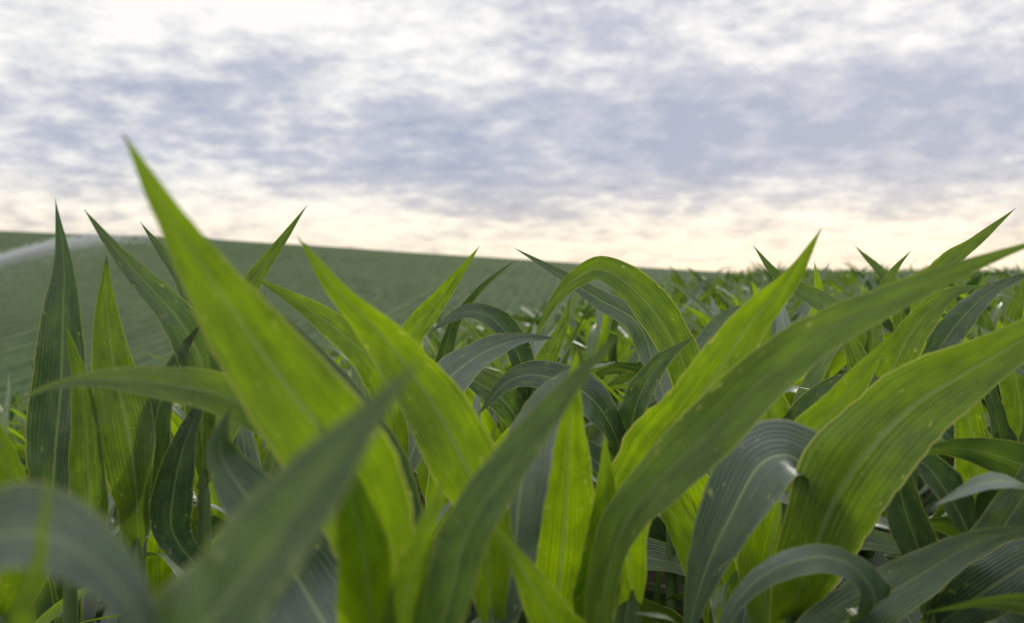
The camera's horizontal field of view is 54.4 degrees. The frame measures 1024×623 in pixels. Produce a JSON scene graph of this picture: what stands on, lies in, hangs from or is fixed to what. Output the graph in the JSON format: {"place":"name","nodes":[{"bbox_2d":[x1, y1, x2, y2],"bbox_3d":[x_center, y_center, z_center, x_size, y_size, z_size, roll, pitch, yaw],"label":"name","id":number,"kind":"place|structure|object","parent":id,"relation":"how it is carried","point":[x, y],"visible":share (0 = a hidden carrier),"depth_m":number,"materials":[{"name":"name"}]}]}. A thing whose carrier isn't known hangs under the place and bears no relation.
{"place":"outdoors","nodes":[
{"label":"outdoors","id":0,"kind":"place"},
{"bbox_2d":[0,231,734,407],"bbox_3d":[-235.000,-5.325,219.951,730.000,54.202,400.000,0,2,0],"label":"hill","id":1,"kind":"structure","parent":0,"point":[399,288],"depth_m":146.19,"materials":[{"name":"green plant"}]},
{"bbox_2d":[0,223,158,294],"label":"water spray","id":2,"kind":"object","parent":1,"relation":"on","point":[16,255],"visible":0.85,"depth_m":91.65,"materials":[{"name":"white liquid"}]},
{"bbox_2d":[0,255,1023,622],"bbox_3d":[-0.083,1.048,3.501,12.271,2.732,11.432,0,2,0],"label":"corn field","id":3,"kind":"structure","parent":0,"point":[1000,462],"depth_m":2.47,"materials":[{"name":"green plant"}]},
{"bbox_2d":[0,0,1023,272],"label":"sky","id":4,"kind":"structure","parent":0,"point":[699,135],"materials":[{"name":"white"}]},
{"bbox_2d":[468,457,954,617],"bbox_3d":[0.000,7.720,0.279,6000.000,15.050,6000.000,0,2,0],"label":"ground","id":5,"kind":"structure","parent":0,"point":[650,576],"depth_m":4.25,"materials":[{"name":"soil"}]},
{"bbox_2d":[0,423,48,622],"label":"corn plant","id":6,"kind":"object","parent":5,"relation":"on","point":[11,471],"visible":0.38,"depth_m":1.07,"materials":[{"name":"green plant"}]},
{"bbox_2d":[25,199,108,622],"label":"corn plant","id":7,"kind":"object","parent":5,"relation":"on","point":[61,424],"visible":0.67,"depth_m":1.33,"materials":[{"name":"green plant"}]},
{"bbox_2d":[0,481,158,622],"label":"corn plant","id":8,"kind":"object","parent":5,"relation":"on","point":[89,553],"visible":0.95,"depth_m":0.43,"materials":[{"name":"green plant"}]},
{"bbox_2d":[1,366,261,436],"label":"corn plant","id":9,"kind":"object","parent":5,"relation":"on","point":[212,391],"visible":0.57,"depth_m":0.94,"materials":[{"name":"green plant"}]},
{"bbox_2d":[91,255,199,577],"bbox_3d":[-0.609,0.622,1.377,0.373,1.397,0.961,1,2,26],"label":"corn plant","id":10,"kind":"object","parent":5,"relation":"on","point":[135,431],"visible":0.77,"depth_m":1.31,"materials":[{"name":"green plant"}]},
{"bbox_2d":[84,210,265,622],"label":"corn plant","id":11,"kind":"object","parent":5,"relation":"on","point":[171,503],"visible":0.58,"depth_m":1.33,"materials":[{"name":"green plant"}]},
{"bbox_2d":[12,360,419,622],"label":"corn plant","id":12,"kind":"object","parent":5,"relation":"on","point":[243,567],"visible":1,"depth_m":0.41,"materials":[{"name":"green plant"}]},
{"bbox_2d":[140,207,305,574],"bbox_3d":[-0.497,0.572,1.685,0.326,1.491,0.894,-1,2,-20],"label":"corn plant","id":13,"kind":"object","parent":5,"relation":"on","point":[260,268],"visible":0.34,"depth_m":1.60,"materials":[{"name":"green plant"}]},
{"bbox_2d":[122,132,627,622],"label":"corn plant","id":14,"kind":"object","parent":5,"relation":"on","point":[368,558],"visible":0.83,"depth_m":0.67,"materials":[{"name":"green plant"}]},
{"bbox_2d":[253,276,554,622],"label":"corn plant","id":15,"kind":"object","parent":5,"relation":"on","point":[462,367],"visible":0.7,"depth_m":1.36,"materials":[{"name":"green plant"}]},
{"bbox_2d":[282,236,613,622],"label":"corn plant","id":16,"kind":"object","parent":5,"relation":"on","point":[445,424],"visible":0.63,"depth_m":0.93,"materials":[{"name":"green plant"}]},
{"bbox_2d":[338,246,593,622],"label":"corn plant","id":17,"kind":"object","parent":5,"relation":"on","point":[420,321],"visible":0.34,"depth_m":2.00,"materials":[{"name":"green plant"}]},
{"bbox_2d":[429,296,684,622],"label":"corn plant","id":18,"kind":"object","parent":5,"relation":"on","point":[506,407],"visible":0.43,"depth_m":1.95,"materials":[{"name":"green plant"}]},
{"bbox_2d":[433,336,694,622],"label":"corn plant","id":19,"kind":"object","parent":5,"relation":"on","point":[602,413],"visible":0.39,"depth_m":1.49,"materials":[{"name":"green plant"}]},
{"bbox_2d":[536,347,622,620],"bbox_3d":[0.141,0.646,1.099,0.263,1.219,0.992,1,2,14],"label":"corn plant","id":20,"kind":"object","parent":5,"relation":"on","point":[575,506],"visible":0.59,"depth_m":1.06,"materials":[{"name":"green plant"}]},
{"bbox_2d":[612,228,821,622],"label":"corn plant","id":21,"kind":"object","parent":5,"relation":"on","point":[737,337],"visible":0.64,"depth_m":1.06,"materials":[{"name":"green plant"}]},
{"bbox_2d":[515,248,919,612],"bbox_3d":[0.278,0.550,1.823,0.969,1.344,0.404,0,2,9],"label":"corn plant","id":22,"kind":"object","parent":5,"relation":"on","point":[645,310],"visible":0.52,"depth_m":1.73,"materials":[{"name":"green plant"}]},
{"bbox_2d":[585,243,1023,622],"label":"corn plant","id":23,"kind":"object","parent":5,"relation":"on","point":[708,430],"visible":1,"depth_m":0.93,"materials":[{"name":"green plant"}]},
{"bbox_2d":[758,324,884,589],"bbox_3d":[0.412,0.608,1.598,1.000,1.210,0.356,-2,3,-42],"label":"corn plant","id":24,"kind":"object","parent":5,"relation":"on","point":[780,408],"visible":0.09,"depth_m":1.48,"materials":[{"name":"green plant"}]},
{"bbox_2d":[754,247,947,583],"bbox_3d":[0.679,0.520,2.145,0.929,1.316,0.429,0,2,-12],"label":"corn plant","id":25,"kind":"object","parent":5,"relation":"on","point":[817,299],"visible":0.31,"depth_m":2.00,"materials":[{"name":"green plant"}]},
{"bbox_2d":[684,319,1023,622],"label":"corn plant","id":26,"kind":"object","parent":5,"relation":"on","point":[789,513],"visible":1,"depth_m":1.07,"materials":[{"name":"green plant"}]},
{"bbox_2d":[824,285,986,590],"bbox_3d":[0.608,0.574,1.708,0.985,1.241,0.362,-2,3,-44],"label":"corn plant","id":27,"kind":"object","parent":5,"relation":"on","point":[916,327],"visible":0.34,"depth_m":1.60,"materials":[{"name":"green plant"}]},
{"bbox_2d":[855,246,955,537],"bbox_3d":[1.054,0.479,2.796,0.917,1.320,0.284,0,2,10],"label":"corn plant","id":28,"kind":"object","parent":5,"relation":"on","point":[881,273],"visible":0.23,"depth_m":2.66,"materials":[{"name":"green plant"}]},
{"bbox_2d":[841,279,1023,582],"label":"corn plant","id":29,"kind":"object","parent":5,"relation":"on","point":[1006,415],"visible":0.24,"depth_m":1.53,"materials":[{"name":"green plant"}]},
{"bbox_2d":[857,373,1023,622],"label":"corn plant","id":30,"kind":"object","parent":5,"relation":"on","point":[941,477],"visible":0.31,"depth_m":1.36,"materials":[{"name":"green plant"}]},
{"bbox_2d":[880,208,1023,552],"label":"corn plant","id":31,"kind":"object","parent":5,"relation":"on","point":[955,324],"visible":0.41,"depth_m":2.01,"materials":[{"name":"green plant"}]},
{"bbox_2d":[885,464,1023,622],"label":"corn plant","id":32,"kind":"object","parent":5,"relation":"on","point":[998,571],"visible":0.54,"depth_m":1.20,"materials":[{"name":"green plant"}]}
]}

